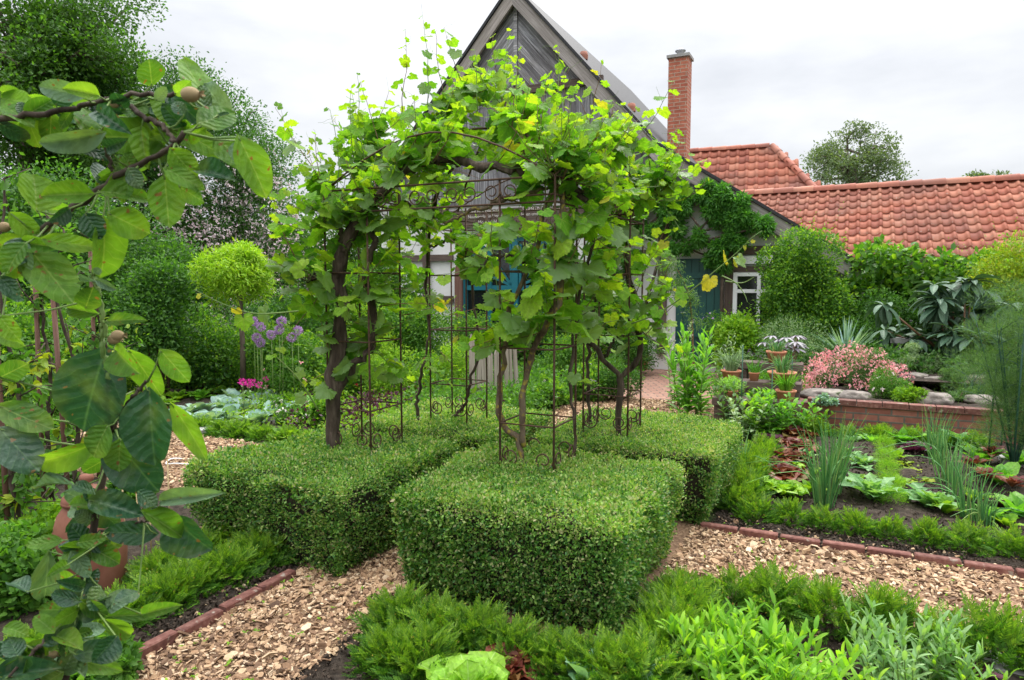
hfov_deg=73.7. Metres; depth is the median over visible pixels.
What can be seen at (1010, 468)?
leafy vegetable
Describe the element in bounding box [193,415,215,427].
yew shrub
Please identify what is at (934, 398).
rock
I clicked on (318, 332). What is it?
perennial plant
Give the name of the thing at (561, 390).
perennial plant
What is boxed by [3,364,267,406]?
soil
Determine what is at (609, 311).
bush
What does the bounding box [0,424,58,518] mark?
perennial plant
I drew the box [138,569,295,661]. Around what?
brick edging
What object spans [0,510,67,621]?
perennial plant
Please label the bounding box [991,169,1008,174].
broadleaf tree
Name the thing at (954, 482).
onion clump
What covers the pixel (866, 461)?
leafy vegetable
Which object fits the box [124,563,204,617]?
yew shrub
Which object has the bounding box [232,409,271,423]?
cabbage plant
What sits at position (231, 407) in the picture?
cabbage plant
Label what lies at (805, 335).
bush
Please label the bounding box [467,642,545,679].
red lettuce
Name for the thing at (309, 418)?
ground cover
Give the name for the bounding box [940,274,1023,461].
fennel
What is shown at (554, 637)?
yew shrub
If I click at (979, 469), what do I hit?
red amaranth
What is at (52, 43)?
broadleaf tree
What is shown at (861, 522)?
yew shrub
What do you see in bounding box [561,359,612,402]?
perennial plant
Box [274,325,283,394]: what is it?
allium
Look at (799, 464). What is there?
green lettuce
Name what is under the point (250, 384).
dianthus
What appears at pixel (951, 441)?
yew shrub
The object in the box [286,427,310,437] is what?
yew shrub
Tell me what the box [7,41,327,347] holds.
rambling rose
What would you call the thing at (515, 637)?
yew shrub
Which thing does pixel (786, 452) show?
red lettuce
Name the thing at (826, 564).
path
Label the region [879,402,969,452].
onion clump
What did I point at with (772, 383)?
plant stake
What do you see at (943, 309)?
loquat tree
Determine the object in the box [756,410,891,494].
onion clump
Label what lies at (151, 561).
yew shrub
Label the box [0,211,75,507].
espalier tree
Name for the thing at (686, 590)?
yew shrub
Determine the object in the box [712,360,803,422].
plant stand
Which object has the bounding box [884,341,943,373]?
santolina
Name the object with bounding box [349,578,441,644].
yew shrub
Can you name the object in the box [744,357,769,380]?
flower pot
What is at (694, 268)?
side door
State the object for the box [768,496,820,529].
yew shrub
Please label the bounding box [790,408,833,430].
leafy plant
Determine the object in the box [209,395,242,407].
cabbage plant
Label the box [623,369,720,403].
brick terrace
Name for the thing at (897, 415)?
brick wall
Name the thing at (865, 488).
leafy vegetable
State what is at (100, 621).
yew shrub
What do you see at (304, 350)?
bush
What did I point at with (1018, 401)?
plant stake
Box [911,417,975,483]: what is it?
onion clump
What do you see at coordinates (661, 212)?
climbing plant
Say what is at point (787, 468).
red lettuce
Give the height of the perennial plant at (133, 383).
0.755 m
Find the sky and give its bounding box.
[0,0,1023,252]
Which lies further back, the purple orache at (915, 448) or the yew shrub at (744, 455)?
the purple orache at (915, 448)
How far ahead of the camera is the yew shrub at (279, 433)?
6.90 m
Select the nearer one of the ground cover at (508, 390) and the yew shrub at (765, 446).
the yew shrub at (765, 446)
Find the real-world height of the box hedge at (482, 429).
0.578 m
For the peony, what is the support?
on the soil at (273, 423)
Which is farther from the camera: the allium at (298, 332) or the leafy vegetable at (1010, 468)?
the allium at (298, 332)
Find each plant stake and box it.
[740,345,743,418]
[770,369,772,421]
[986,354,998,463]
[1012,327,1023,461]
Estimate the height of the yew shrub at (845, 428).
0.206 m
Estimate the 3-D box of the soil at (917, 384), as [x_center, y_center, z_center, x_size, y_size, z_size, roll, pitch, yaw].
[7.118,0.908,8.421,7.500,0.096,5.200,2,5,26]
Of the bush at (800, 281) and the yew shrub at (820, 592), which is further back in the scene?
the bush at (800, 281)
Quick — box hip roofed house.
[690,143,820,189]
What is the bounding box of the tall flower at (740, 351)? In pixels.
[708,330,744,378]
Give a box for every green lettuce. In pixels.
[417,651,509,679]
[761,476,810,497]
[784,459,804,467]
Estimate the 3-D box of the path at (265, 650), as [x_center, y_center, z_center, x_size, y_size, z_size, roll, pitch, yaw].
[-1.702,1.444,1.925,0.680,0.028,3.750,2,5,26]
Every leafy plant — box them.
[710,381,754,422]
[724,395,774,438]
[773,398,821,427]
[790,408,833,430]
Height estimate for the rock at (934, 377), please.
0.107 m
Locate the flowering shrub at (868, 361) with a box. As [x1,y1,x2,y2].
[801,340,914,389]
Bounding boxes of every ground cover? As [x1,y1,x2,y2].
[2,321,412,401]
[221,339,652,405]
[223,380,527,431]
[283,381,529,429]
[325,389,509,430]
[388,361,578,410]
[705,356,826,414]
[753,330,1023,387]
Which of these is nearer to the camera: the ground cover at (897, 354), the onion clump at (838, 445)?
the onion clump at (838, 445)
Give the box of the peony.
[248,347,312,397]
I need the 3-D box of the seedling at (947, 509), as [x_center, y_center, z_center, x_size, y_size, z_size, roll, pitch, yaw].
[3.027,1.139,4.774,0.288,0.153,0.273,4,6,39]
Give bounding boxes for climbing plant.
[586,170,695,322]
[663,176,778,369]
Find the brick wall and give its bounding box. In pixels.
[800,381,1023,443]
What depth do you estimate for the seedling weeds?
3.38 m
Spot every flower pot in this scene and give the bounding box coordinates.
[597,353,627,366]
[710,348,752,378]
[717,375,744,397]
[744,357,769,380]
[751,350,817,382]
[763,338,795,362]
[766,370,805,401]
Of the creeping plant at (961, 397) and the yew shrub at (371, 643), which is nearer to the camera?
the yew shrub at (371, 643)
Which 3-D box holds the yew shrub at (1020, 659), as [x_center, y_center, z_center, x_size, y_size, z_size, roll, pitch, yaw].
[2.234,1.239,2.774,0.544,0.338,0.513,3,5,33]
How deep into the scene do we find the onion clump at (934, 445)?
6.01 m
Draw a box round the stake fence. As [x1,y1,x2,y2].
[465,334,522,398]
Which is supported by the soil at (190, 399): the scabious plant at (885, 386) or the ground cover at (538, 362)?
the ground cover at (538, 362)
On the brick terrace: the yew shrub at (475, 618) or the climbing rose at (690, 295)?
the climbing rose at (690, 295)
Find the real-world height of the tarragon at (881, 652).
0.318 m
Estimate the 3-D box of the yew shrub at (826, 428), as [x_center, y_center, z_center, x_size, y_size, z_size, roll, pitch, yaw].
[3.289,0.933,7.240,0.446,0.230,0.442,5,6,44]
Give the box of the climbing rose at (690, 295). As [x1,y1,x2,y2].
[654,248,706,396]
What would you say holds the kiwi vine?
on the soil at (917, 384)
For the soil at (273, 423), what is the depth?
8.00 m
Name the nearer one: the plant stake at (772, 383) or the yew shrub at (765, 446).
the yew shrub at (765, 446)
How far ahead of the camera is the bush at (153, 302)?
9.36 m
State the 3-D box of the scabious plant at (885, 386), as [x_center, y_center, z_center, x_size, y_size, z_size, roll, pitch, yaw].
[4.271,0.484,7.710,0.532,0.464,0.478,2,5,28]
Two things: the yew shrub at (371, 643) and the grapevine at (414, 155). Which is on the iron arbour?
the grapevine at (414, 155)
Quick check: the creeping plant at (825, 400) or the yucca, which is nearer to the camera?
the creeping plant at (825, 400)
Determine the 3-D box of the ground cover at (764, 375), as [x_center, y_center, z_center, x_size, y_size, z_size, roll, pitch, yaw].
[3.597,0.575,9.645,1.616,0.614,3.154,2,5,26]
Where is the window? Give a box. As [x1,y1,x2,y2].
[732,272,769,324]
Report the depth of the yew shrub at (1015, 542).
3.97 m
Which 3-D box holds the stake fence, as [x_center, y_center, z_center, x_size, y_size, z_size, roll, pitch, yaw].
[-0.212,0.401,8.815,0.956,1.000,0.028,-4,6,-40]
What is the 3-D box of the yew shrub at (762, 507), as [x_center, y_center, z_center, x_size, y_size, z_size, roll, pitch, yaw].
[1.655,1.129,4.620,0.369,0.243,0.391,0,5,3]
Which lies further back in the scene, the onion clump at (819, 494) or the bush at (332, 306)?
the bush at (332, 306)
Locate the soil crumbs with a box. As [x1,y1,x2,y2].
[1,399,1023,679]
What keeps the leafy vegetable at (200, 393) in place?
on the soil at (190, 399)
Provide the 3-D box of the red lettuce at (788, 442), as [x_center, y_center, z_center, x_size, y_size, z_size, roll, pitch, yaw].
[2.747,1.019,6.576,0.346,0.138,0.396,-1,5,-11]
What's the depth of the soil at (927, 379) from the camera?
8.74 m
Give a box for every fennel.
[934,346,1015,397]
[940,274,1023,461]
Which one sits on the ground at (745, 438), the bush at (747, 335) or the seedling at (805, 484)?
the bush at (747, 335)
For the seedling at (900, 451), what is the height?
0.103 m
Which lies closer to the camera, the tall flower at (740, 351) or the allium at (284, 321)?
the allium at (284, 321)
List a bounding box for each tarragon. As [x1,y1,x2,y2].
[840,591,995,679]
[926,644,1019,679]
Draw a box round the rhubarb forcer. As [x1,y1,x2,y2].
[51,473,127,590]
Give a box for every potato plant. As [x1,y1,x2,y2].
[740,387,774,436]
[755,387,798,433]
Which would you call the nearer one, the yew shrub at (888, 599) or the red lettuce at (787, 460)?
the yew shrub at (888, 599)
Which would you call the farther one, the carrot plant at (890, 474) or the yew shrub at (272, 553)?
the carrot plant at (890, 474)
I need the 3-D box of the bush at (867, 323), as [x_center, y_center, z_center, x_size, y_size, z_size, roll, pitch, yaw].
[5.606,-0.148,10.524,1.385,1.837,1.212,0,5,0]
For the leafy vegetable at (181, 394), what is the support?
on the soil at (190, 399)
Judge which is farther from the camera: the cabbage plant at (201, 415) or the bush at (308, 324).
the bush at (308, 324)
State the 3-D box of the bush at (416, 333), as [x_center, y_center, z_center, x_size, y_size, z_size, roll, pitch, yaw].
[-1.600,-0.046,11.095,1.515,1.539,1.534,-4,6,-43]
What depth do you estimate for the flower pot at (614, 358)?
11.47 m
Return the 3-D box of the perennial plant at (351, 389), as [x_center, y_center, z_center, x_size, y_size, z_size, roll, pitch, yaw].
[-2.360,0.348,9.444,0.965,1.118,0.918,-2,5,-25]
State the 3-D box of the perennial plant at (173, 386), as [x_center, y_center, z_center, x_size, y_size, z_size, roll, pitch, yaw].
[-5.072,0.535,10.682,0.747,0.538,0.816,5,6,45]
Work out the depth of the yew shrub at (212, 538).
3.90 m
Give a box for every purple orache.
[753,433,783,439]
[897,440,931,452]
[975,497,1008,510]
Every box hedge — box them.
[178,422,460,575]
[357,396,557,453]
[387,437,688,637]
[531,404,744,525]
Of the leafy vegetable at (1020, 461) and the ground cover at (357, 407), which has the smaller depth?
the leafy vegetable at (1020, 461)
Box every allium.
[252,316,258,398]
[252,333,262,381]
[254,338,265,400]
[255,322,265,387]
[266,330,276,394]
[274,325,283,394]
[276,316,286,359]
[287,332,296,391]
[293,326,302,390]
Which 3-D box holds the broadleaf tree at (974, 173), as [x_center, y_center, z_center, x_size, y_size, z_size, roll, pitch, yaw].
[20.264,-4.096,29.739,1.525,6.628,1.596,0,5,0]
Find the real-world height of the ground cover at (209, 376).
0.910 m
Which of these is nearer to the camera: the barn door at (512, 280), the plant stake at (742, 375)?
the plant stake at (742, 375)
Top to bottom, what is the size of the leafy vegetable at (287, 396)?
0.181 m
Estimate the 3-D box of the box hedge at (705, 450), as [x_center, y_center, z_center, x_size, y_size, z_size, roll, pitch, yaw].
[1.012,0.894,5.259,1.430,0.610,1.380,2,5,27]
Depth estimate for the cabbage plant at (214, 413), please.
7.85 m
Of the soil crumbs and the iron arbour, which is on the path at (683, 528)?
the iron arbour
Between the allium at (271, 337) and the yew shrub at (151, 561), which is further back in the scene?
the allium at (271, 337)
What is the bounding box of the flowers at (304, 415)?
[295,398,314,424]
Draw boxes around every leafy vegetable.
[161,395,177,406]
[163,389,195,399]
[186,388,216,399]
[205,385,238,394]
[240,390,265,399]
[272,427,300,440]
[281,391,306,400]
[831,472,907,499]
[849,451,880,470]
[883,427,926,443]
[898,482,959,508]
[935,429,982,448]
[958,441,1004,463]
[970,462,1020,484]
[993,491,1023,517]
[1000,450,1023,465]
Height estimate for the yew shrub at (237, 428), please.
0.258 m
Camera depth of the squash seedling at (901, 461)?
6.13 m
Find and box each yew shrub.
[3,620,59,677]
[34,619,106,637]
[93,578,173,635]
[120,545,186,586]
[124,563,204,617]
[151,552,232,603]
[153,524,225,563]
[186,538,270,593]
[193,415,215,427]
[201,417,234,436]
[201,516,246,551]
[215,417,260,440]
[217,524,298,575]
[242,422,275,441]
[262,422,302,443]
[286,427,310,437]
[342,615,430,679]
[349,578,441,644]
[363,614,462,679]
[395,585,473,658]
[430,594,518,655]
[471,610,553,679]
[516,621,593,679]
[543,619,651,679]
[579,622,700,679]
[614,608,702,679]
[617,586,719,664]
[628,566,737,643]
[641,561,723,604]
[702,562,779,616]
[713,478,763,513]
[717,465,777,500]
[723,555,828,633]
[731,460,776,496]
[731,491,780,527]
[734,451,775,478]
[736,447,778,476]
[738,430,783,455]
[738,444,774,463]
[744,439,781,459]
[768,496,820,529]
[781,570,872,644]
[800,501,844,533]
[804,417,841,436]
[824,578,936,661]
[828,505,880,539]
[832,422,867,441]
[861,422,896,442]
[864,511,913,543]
[889,423,931,443]
[896,597,996,665]
[899,515,960,549]
[924,431,960,448]
[934,591,1023,675]
[938,514,1001,557]
[953,429,996,449]
[976,520,1023,558]
[990,606,1023,677]
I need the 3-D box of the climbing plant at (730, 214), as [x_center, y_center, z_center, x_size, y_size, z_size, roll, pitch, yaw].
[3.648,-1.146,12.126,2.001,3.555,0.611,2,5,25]
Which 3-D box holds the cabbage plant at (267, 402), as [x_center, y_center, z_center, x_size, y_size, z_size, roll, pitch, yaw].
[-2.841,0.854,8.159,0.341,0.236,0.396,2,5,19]
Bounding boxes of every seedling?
[786,477,827,492]
[846,435,864,441]
[859,433,886,441]
[883,447,911,458]
[889,474,917,484]
[892,459,913,466]
[902,490,916,500]
[903,466,922,472]
[911,476,935,481]
[921,490,966,513]
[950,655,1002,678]
[962,487,995,501]
[969,504,1015,518]
[990,509,1023,526]
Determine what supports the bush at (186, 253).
on the soil at (190, 399)
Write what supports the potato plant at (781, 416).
on the soil at (907, 512)
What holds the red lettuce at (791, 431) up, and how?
on the soil at (907, 512)
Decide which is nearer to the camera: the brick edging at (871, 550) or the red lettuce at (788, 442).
the brick edging at (871, 550)
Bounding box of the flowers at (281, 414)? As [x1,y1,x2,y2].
[273,404,307,425]
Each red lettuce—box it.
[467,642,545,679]
[766,462,809,481]
[769,455,792,462]
[770,424,818,441]
[773,446,812,467]
[777,436,818,450]
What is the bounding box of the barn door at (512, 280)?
[463,236,564,361]
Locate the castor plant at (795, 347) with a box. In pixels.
[753,335,808,361]
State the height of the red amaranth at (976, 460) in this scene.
0.090 m
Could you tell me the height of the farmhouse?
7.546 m
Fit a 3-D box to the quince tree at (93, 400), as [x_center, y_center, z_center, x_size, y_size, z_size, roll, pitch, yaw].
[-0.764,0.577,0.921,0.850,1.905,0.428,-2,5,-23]
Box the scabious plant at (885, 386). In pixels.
[864,363,912,399]
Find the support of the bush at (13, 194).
on the soil at (190, 399)
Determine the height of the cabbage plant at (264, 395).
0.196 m
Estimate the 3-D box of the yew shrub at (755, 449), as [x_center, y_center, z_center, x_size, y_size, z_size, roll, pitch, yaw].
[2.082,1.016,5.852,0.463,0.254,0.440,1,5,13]
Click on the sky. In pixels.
(947, 76)
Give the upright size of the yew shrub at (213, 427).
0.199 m
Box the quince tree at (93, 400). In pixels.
[0,56,272,679]
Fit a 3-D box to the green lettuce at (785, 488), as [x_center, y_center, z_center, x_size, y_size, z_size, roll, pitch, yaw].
[2.061,1.119,5.161,0.343,0.156,0.336,-2,5,-26]
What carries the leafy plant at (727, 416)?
on the path at (623, 405)
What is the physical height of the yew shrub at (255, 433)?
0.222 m
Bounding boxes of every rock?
[800,388,843,397]
[838,390,872,398]
[909,372,927,380]
[912,392,953,405]
[924,376,942,383]
[963,394,997,403]
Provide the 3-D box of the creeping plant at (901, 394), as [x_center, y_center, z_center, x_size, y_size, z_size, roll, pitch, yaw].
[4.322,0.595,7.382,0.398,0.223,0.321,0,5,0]
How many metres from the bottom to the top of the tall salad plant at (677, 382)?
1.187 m
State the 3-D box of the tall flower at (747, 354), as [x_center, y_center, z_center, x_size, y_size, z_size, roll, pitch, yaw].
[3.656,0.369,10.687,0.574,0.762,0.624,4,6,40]
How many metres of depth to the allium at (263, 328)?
8.92 m
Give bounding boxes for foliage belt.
[75,203,380,335]
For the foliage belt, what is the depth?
18.80 m
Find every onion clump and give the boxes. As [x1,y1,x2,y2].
[737,425,792,469]
[741,411,863,509]
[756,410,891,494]
[780,415,872,471]
[873,409,966,464]
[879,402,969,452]
[888,451,1015,520]
[902,433,1021,501]
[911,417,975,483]
[950,474,1023,526]
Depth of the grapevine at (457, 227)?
5.39 m
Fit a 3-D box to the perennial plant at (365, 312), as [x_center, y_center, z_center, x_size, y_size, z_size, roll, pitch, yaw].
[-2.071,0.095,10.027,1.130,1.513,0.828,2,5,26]
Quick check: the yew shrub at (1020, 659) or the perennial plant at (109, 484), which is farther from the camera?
the perennial plant at (109, 484)
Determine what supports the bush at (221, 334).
on the soil at (190, 399)
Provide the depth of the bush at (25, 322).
7.82 m
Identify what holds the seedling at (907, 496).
on the soil at (907, 512)
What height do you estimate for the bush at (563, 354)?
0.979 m
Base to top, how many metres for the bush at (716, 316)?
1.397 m
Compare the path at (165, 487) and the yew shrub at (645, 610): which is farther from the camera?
the path at (165, 487)
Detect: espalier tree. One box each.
[0,168,74,523]
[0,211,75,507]
[22,202,114,489]
[56,208,146,476]
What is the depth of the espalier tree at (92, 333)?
5.58 m
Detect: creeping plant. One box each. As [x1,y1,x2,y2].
[812,392,839,406]
[890,385,928,403]
[935,366,971,386]
[942,386,975,402]
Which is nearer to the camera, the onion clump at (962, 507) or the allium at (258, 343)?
the onion clump at (962, 507)
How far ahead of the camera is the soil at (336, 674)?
2.86 m
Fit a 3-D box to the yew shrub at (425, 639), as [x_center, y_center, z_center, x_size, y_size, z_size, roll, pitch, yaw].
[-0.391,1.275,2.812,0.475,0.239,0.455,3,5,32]
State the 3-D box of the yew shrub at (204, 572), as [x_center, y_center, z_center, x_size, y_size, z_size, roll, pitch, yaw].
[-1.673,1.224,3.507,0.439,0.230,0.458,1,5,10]
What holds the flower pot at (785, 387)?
on the plant stand
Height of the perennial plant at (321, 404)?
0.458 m
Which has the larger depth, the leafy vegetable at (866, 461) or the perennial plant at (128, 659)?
the leafy vegetable at (866, 461)
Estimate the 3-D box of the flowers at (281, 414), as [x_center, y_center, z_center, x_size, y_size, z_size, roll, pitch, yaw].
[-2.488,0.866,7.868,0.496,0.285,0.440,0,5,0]
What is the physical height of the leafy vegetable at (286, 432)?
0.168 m
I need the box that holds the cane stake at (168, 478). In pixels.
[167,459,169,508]
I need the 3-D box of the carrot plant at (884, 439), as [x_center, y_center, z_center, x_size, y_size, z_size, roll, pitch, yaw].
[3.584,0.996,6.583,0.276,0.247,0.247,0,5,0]
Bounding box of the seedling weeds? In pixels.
[165,441,1022,679]
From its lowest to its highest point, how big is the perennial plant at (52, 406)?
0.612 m
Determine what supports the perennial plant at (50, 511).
on the soil at (135, 551)
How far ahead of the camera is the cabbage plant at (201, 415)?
7.61 m
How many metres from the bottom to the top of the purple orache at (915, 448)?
0.116 m
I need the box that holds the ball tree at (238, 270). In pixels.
[186,237,276,397]
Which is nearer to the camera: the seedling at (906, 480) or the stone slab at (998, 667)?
the stone slab at (998, 667)
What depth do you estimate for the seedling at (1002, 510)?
4.60 m
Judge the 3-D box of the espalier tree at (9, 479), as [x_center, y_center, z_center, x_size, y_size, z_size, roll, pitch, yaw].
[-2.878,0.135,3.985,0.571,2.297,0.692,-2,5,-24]
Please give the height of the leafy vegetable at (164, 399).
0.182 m
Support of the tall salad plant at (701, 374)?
on the path at (623, 405)
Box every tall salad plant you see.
[659,322,716,415]
[662,320,692,405]
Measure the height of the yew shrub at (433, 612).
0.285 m
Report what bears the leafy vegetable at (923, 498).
on the soil at (907, 512)
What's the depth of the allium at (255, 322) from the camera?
8.91 m
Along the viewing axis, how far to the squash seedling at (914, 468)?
5.86 m
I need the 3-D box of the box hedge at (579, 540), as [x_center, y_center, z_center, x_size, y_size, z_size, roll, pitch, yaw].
[0.179,0.982,3.740,1.384,0.675,1.370,2,5,25]
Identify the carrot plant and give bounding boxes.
[873,433,897,449]
[873,443,899,465]
[873,455,902,477]
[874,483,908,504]
[875,422,892,430]
[875,468,905,488]
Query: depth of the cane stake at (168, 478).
4.17 m
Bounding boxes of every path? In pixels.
[66,426,266,490]
[137,577,373,679]
[200,504,714,638]
[548,398,713,434]
[683,534,1023,650]
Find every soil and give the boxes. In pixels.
[0,474,298,641]
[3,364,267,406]
[118,387,568,442]
[291,618,564,679]
[686,602,1023,679]
[715,434,1023,575]
[759,376,1023,449]
[810,355,1022,383]
[813,386,1022,408]
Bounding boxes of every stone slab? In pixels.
[981,652,1023,675]
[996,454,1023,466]
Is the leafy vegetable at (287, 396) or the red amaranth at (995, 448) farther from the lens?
the leafy vegetable at (287, 396)
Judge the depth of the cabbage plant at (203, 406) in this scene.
8.31 m
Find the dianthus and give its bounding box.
[238,378,261,413]
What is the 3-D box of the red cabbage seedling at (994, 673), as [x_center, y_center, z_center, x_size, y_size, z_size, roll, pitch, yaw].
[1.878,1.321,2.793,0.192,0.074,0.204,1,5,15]
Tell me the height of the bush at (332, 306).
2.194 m
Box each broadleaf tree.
[0,0,171,206]
[799,118,918,184]
[962,168,990,176]
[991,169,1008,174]
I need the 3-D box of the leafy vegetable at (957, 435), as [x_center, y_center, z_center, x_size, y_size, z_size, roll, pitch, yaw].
[4.396,0.973,6.786,0.536,0.192,0.399,4,6,42]
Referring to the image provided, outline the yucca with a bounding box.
[805,316,889,361]
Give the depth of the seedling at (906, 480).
5.42 m
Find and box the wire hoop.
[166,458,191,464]
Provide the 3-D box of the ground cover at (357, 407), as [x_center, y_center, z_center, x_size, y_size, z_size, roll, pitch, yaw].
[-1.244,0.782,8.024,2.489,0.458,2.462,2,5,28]
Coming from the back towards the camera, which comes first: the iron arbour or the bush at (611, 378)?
the bush at (611, 378)
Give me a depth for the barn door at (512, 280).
14.26 m
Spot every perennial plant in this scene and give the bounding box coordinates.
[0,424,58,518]
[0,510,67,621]
[1,497,61,540]
[5,380,58,425]
[36,412,78,478]
[69,624,144,679]
[105,480,157,505]
[126,376,168,393]
[164,362,213,388]
[193,328,263,386]
[294,330,325,385]
[305,399,344,429]
[307,325,375,400]
[346,303,409,396]
[357,332,424,400]
[404,347,454,397]
[411,334,469,391]
[517,371,573,409]
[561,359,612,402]
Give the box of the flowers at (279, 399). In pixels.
[258,392,296,411]
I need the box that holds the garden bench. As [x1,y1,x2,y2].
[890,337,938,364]
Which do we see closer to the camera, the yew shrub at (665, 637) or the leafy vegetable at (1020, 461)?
the yew shrub at (665, 637)
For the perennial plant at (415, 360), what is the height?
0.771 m
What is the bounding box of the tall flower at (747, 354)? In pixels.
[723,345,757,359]
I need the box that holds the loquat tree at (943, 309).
[863,274,1023,387]
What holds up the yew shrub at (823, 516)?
on the soil at (907, 512)
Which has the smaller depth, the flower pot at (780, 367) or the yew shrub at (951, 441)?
the yew shrub at (951, 441)
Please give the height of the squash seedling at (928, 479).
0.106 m
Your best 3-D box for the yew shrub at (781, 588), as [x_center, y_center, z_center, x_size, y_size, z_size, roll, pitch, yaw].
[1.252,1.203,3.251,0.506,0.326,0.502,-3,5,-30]
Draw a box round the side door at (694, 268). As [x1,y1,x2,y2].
[675,258,719,363]
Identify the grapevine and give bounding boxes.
[196,5,666,448]
[351,118,506,424]
[379,33,678,465]
[440,28,760,439]
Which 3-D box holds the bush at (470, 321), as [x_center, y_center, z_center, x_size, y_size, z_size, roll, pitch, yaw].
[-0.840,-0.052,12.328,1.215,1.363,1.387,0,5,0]
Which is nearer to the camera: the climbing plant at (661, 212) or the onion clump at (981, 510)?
the onion clump at (981, 510)
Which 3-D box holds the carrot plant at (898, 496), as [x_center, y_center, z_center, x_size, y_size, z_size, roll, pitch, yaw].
[2.734,1.141,4.912,0.266,0.248,0.250,0,5,0]
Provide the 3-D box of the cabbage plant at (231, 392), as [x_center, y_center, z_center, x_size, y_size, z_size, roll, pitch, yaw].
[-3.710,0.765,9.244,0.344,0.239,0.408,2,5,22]
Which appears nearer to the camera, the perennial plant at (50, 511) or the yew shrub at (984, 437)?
the perennial plant at (50, 511)
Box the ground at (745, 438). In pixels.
[79,300,1001,672]
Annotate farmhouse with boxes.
[374,0,853,378]
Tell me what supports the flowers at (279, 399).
on the soil at (273, 423)
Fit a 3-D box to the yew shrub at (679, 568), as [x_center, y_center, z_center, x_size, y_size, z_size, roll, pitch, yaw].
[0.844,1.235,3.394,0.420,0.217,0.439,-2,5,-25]
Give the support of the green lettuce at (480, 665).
on the soil at (336, 674)
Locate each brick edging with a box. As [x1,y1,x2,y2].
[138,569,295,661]
[701,521,1023,579]
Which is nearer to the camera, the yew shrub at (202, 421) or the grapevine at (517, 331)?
the grapevine at (517, 331)
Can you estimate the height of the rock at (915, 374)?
0.122 m
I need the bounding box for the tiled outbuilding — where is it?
[741,173,1023,333]
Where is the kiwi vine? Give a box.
[834,234,1022,385]
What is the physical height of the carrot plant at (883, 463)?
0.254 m
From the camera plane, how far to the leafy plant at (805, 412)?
7.19 m
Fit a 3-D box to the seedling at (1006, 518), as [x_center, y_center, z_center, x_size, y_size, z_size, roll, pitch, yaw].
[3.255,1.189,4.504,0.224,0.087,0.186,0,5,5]
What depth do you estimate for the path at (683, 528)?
3.86 m
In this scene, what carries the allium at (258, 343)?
on the soil at (273, 423)
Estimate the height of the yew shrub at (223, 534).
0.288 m
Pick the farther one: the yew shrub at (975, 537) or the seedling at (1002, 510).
the seedling at (1002, 510)
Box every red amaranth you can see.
[953,455,991,466]
[973,467,1003,478]
[976,445,1007,456]
[995,475,1023,486]
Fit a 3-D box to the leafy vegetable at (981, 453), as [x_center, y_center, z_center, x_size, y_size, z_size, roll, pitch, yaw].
[4.222,1.016,6.125,0.389,0.205,0.326,-2,5,-21]
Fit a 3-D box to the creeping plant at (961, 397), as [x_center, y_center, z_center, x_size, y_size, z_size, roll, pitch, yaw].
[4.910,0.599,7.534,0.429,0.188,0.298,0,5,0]
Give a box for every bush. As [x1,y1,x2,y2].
[0,149,191,359]
[0,288,148,401]
[101,239,224,397]
[107,230,246,336]
[155,301,270,393]
[221,280,335,352]
[232,311,323,390]
[296,258,395,355]
[345,245,437,347]
[376,293,462,363]
[432,299,497,369]
[496,303,556,368]
[538,331,599,375]
[546,293,617,352]
[549,314,618,349]
[570,258,621,357]
[593,358,644,401]
[605,324,665,375]
[701,302,753,368]
[706,302,770,379]
[737,202,861,367]
[754,309,840,383]
[828,281,920,353]
[928,217,1023,392]
[965,315,1023,395]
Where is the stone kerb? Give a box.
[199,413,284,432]
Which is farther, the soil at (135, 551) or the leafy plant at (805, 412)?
the leafy plant at (805, 412)
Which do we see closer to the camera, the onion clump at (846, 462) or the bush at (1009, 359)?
the onion clump at (846, 462)
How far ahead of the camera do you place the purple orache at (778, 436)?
6.94 m
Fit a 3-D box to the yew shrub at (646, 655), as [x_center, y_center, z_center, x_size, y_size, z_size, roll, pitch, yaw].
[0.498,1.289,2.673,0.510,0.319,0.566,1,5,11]
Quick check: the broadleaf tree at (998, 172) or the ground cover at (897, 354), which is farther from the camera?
the broadleaf tree at (998, 172)
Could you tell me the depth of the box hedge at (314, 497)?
3.95 m
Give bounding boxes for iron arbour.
[323,126,643,475]
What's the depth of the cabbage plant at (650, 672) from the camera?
2.67 m
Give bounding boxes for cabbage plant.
[177,405,198,412]
[185,402,215,413]
[186,411,208,419]
[194,408,225,420]
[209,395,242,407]
[216,403,243,419]
[221,388,246,400]
[230,397,259,410]
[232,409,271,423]
[247,389,282,403]
[263,400,291,415]
[562,648,615,679]
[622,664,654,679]
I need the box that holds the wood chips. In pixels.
[72,396,1023,679]
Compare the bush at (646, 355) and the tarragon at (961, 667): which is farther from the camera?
the bush at (646, 355)
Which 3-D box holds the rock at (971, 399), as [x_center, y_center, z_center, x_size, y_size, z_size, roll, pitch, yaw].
[5.078,0.653,7.370,0.343,0.127,0.231,3,5,33]
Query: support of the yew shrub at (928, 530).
on the soil at (907, 512)
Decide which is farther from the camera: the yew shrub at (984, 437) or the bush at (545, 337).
the bush at (545, 337)
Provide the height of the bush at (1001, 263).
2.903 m
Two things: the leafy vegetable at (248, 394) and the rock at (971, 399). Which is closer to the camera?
the rock at (971, 399)
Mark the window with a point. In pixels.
(749, 287)
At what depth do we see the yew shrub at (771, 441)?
6.26 m
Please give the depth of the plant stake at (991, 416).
6.07 m
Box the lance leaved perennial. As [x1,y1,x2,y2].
[655,587,889,679]

